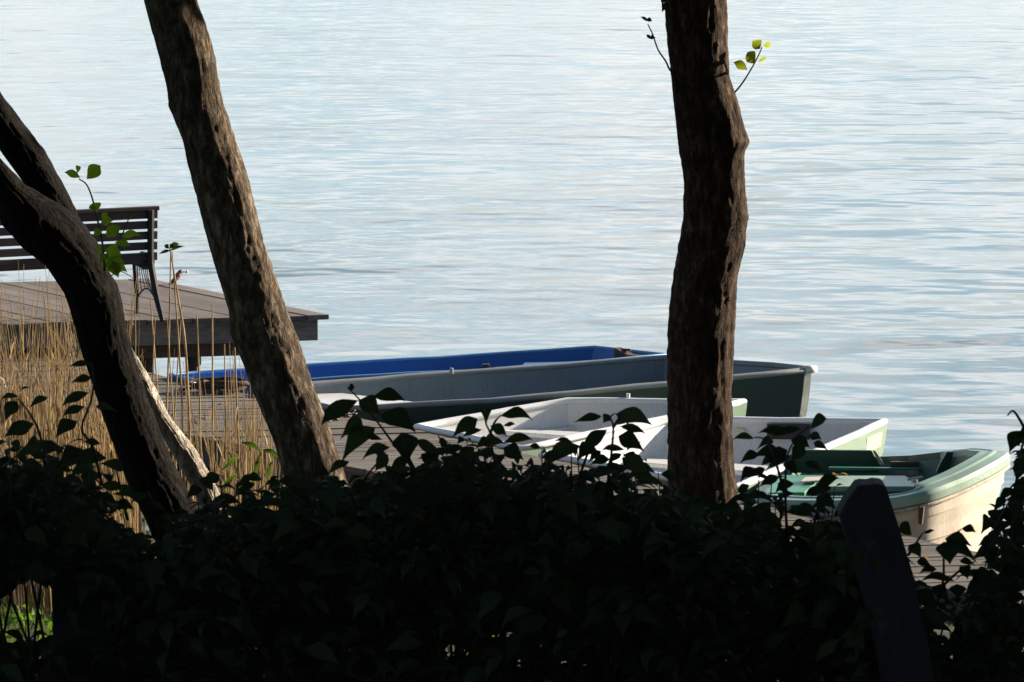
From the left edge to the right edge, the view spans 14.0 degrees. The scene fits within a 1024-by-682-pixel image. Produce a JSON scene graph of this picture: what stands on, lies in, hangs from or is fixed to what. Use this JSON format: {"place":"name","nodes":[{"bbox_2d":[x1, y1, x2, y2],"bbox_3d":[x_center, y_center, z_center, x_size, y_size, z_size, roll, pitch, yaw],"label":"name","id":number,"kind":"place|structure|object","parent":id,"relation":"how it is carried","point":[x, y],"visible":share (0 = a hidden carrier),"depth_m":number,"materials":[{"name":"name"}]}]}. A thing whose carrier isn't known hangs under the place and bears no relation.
{"place":"outdoors","nodes":[
{"label":"outdoors","id":0,"kind":"place"},
{"bbox_2d":[0,0,1023,598],"bbox_3d":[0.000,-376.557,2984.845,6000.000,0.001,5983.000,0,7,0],"label":"water","id":1,"kind":"structure","parent":0,"point":[450,176],"depth_m":51.98,"materials":[{"name":"blue liquid"}]},
{"bbox_2d":[0,278,328,372],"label":"jetty platform","id":2,"kind":"structure","parent":1,"relation":"in","point":[194,302],"depth_m":32.41,"materials":[{"name":"grey wood"}]},
{"bbox_2d":[0,206,164,321],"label":"park bench","id":3,"kind":"object","parent":2,"relation":"on","point":[143,260],"visible":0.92,"depth_m":32.03,"materials":[{"name":"wood"}]},
{"bbox_2d":[169,345,666,394],"bbox_3d":[-0.661,0.399,30.752,3.721,0.620,0.826,-2,7,-12],"label":"rowing boat","id":4,"kind":"object","parent":1,"relation":"on","point":[321,371],"visible":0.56,"depth_m":31.07,"materials":[{"name":"blue paint"}]},
{"bbox_2d":[312,354,817,428],"bbox_3d":[0.159,0.494,29.803,3.777,0.670,1.510,-2,8,-18],"label":"rowing boat","id":5,"kind":"object","parent":1,"relation":"on","point":[769,389],"visible":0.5,"depth_m":30.09,"materials":[{"name":"grey paint"}]},
{"bbox_2d":[413,393,746,456],"bbox_3d":[0.588,0.715,28.414,2.207,0.585,1.260,-5,9,-35],"label":"pram boat","id":6,"kind":"object","parent":1,"relation":"on","point":[549,423],"visible":0.32,"depth_m":28.74,"materials":[{"name":"white paint"}]},
{"bbox_2d":[538,416,887,493],"bbox_3d":[1.181,0.884,27.187,1.726,0.559,2.541,4,8,27],"label":"pram boat","id":7,"kind":"object","parent":1,"relation":"on","point":[835,433],"visible":0.3,"depth_m":27.86,"materials":[{"name":"white paint"}]},
{"bbox_2d":[755,448,1009,551],"bbox_3d":[2.233,0.978,25.643,1.579,0.725,2.424,0,7,0],"label":"clinker boat","id":8,"kind":"object","parent":1,"relation":"on","point":[943,495],"visible":0.42,"depth_m":25.02,"materials":[{"name":"beige paint"}]},
{"bbox_2d":[3,594,1023,681],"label":"ground","id":9,"kind":"structure","parent":0,"point":[945,632],"depth_m":22.04,"materials":[{"name":"soil"}]},
{"bbox_2d":[0,360,173,681],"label":"dogwood shrub","id":10,"kind":"object","parent":9,"relation":"on","point":[49,512],"visible":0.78,"depth_m":7.94,"materials":[{"name":"green plant"}]},
{"bbox_2d":[0,92,256,676],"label":"alder tree","id":11,"kind":"object","parent":9,"relation":"on","point":[43,223],"visible":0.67,"depth_m":15.06,"materials":[{"name":"brown plant"}]},
{"bbox_2d":[135,293,139,531],"bbox_3d":[-2.151,0.609,24.036,0.034,1.780,0.010,0,7,0],"label":"reed stalk","id":12,"kind":"object","parent":9,"relation":"on","point":[135,353],"visible":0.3,"depth_m":23.95,"materials":[{"name":"beige plant"}]},
{"bbox_2d":[0,265,283,620],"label":"reed bed","id":13,"kind":"object","parent":9,"relation":"on","point":[49,414],"visible":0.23,"depth_m":23.36,"materials":[{"name":"beige plant"}]},
{"bbox_2d":[150,319,154,542],"bbox_3d":[-2.069,0.682,24.038,0.045,1.633,0.012,0,7,0],"label":"reed stalk","id":14,"kind":"object","parent":9,"relation":"on","point":[153,369],"visible":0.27,"depth_m":23.96,"materials":[{"name":"beige plant"}]},
{"bbox_2d":[150,300,157,391],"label":"reed stalk","id":15,"kind":"object","parent":9,"relation":"on","point":[154,347],"visible":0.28,"depth_m":24.55,"materials":[{"name":"beige plant"}]},
{"bbox_2d":[166,248,170,410],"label":"reed stalk","id":16,"kind":"object","parent":9,"relation":"on","point":[169,338],"visible":0.47,"depth_m":24.55,"materials":[{"name":"beige plant"}]},
{"bbox_2d":[167,319,176,467],"bbox_3d":[-1.930,0.682,23.892,0.080,1.632,0.010,0,7,0],"label":"reed stalk","id":17,"kind":"object","parent":9,"relation":"on","point":[171,382],"visible":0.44,"depth_m":23.83,"materials":[{"name":"beige plant"}]},
{"bbox_2d":[159,242,193,499],"bbox_3d":[-1.943,0.206,24.123,0.193,1.563,0.038,0,7,0],"label":"tall weed","id":18,"kind":"object","parent":9,"relation":"on","point":[174,245],"visible":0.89,"depth_m":24.08,"materials":[{"name":"beige plant"}]},
{"bbox_2d":[172,306,181,460],"bbox_3d":[-1.980,0.647,24.468,0.108,1.717,0.012,0,7,0],"label":"reed stalk","id":19,"kind":"object","parent":9,"relation":"on","point":[177,376],"visible":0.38,"depth_m":24.41,"materials":[{"name":"beige plant"}]},
{"bbox_2d":[172,252,184,483],"bbox_3d":[-1.938,0.484,24.363,0.081,2.023,0.014,0,7,0],"label":"reed stalk","id":20,"kind":"object","parent":9,"relation":"on","point":[179,358],"visible":0.55,"depth_m":24.31,"materials":[{"name":"beige plant"}]},
{"bbox_2d":[171,270,184,283],"bbox_3d":[-2.760,-0.528,34.442,0.159,0.124,0.061,-4,8,-27],"label":"kingfisher","id":21,"kind":"object","parent":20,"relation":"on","point":[178,274],"visible":0.81,"depth_m":34.42,"materials":[{"name":"orange"}]},
{"bbox_2d":[196,315,201,507],"bbox_3d":[-1.838,0.668,24.508,0.028,1.648,0.014,0,7,0],"label":"reed stalk","id":22,"kind":"object","parent":9,"relation":"on","point":[199,383],"visible":0.49,"depth_m":24.45,"materials":[{"name":"beige plant"}]},
{"bbox_2d":[211,305,213,471],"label":"reed stalk","id":23,"kind":"object","parent":9,"relation":"on","point":[212,388],"visible":0.48,"depth_m":24.82,"materials":[{"name":"beige plant"}]},
{"bbox_2d":[89,470,353,681],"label":"dogwood shrub","id":24,"kind":"object","parent":9,"relation":"on","point":[215,609],"visible":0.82,"depth_m":7.91,"materials":[{"name":"green plant"}]},
{"bbox_2d":[224,344,225,492],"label":"reed stalk","id":25,"kind":"object","parent":9,"relation":"on","point":[225,409],"visible":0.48,"depth_m":23.91,"materials":[{"name":"beige plant"}]},
{"bbox_2d":[234,347,240,501],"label":"reed stalk","id":26,"kind":"object","parent":9,"relation":"on","point":[238,445],"visible":0.53,"depth_m":24.71,"materials":[{"name":"beige plant"}]},
{"bbox_2d":[221,441,277,490],"bbox_3d":[-1.366,0.654,21.762,0.317,0.254,0.073,1,7,7],"label":"bank plant","id":27,"kind":"object","parent":9,"relation":"on","point":[232,460],"visible":0.88,"depth_m":21.77,"materials":[{"name":"green plant"}]},
{"bbox_2d":[144,0,388,671],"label":"alder tree","id":28,"kind":"object","parent":9,"relation":"on","point":[265,338],"visible":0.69,"depth_m":14.80,"materials":[{"name":"brown plant"}]},
{"bbox_2d":[266,383,487,681],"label":"dogwood shrub","id":29,"kind":"object","parent":9,"relation":"on","point":[381,596],"visible":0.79,"depth_m":7.98,"materials":[{"name":"green plant"}]},
{"bbox_2d":[0,597,951,675],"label":"undergrowth","id":30,"kind":"object","parent":9,"relation":"on","point":[12,618],"visible":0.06,"depth_m":20.67,"materials":[{"name":"green plant"}]},
{"bbox_2d":[0,356,1023,618],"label":"boarded walkway","id":31,"kind":"structure","parent":9,"relation":"on","point":[360,464],"depth_m":27.59,"materials":[{"name":"grey wood"}]},
{"bbox_2d":[182,376,249,393],"bbox_3d":[-2.110,0.313,29.898,0.451,0.100,0.308,4,8,28],"label":"rope coil","id":32,"kind":"object","parent":31,"relation":"on","point":[219,386],"visible":0.75,"depth_m":29.80,"materials":[{"name":"brown fabric"}]},
{"bbox_2d":[328,409,358,421],"bbox_3d":[-1.162,0.514,28.635,0.079,0.030,0.487,3,8,26],"label":"mooring chain","id":33,"kind":"object","parent":31,"relation":"on","point":[352,413],"visible":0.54,"depth_m":28.68,"materials":[{"name":"silver metal"}]},
{"bbox_2d":[398,406,715,681],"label":"dogwood shrub","id":34,"kind":"object","parent":9,"relation":"on","point":[549,549],"visible":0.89,"depth_m":7.92,"materials":[{"name":"green plant"}]},
{"bbox_2d":[641,0,770,680],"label":"alder tree","id":35,"kind":"object","parent":9,"relation":"on","point":[713,139],"visible":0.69,"depth_m":15.19,"materials":[{"name":"brown plant"}]},
{"bbox_2d":[625,413,891,681],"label":"dogwood shrub","id":36,"kind":"object","parent":9,"relation":"on","point":[756,619],"visible":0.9,"depth_m":7.92,"materials":[{"name":"green plant"}]},
{"bbox_2d":[837,477,934,681],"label":"fence post","id":37,"kind":"object","parent":9,"relation":"on","point":[865,511],"visible":0.97,"depth_m":7.72,"materials":[{"name":"grey wood"}]},
{"bbox_2d":[799,521,1020,681],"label":"dogwood shrub","id":38,"kind":"object","parent":9,"relation":"on","point":[943,649],"visible":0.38,"depth_m":8.01,"materials":[{"name":"green plant"}]},
{"bbox_2d":[952,410,1023,681],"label":"hanging shrub","id":39,"kind":"object","parent":9,"relation":"on","point":[1008,563],"visible":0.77,"depth_m":8.05,"materials":[{"name":"green plant"}]}
]}

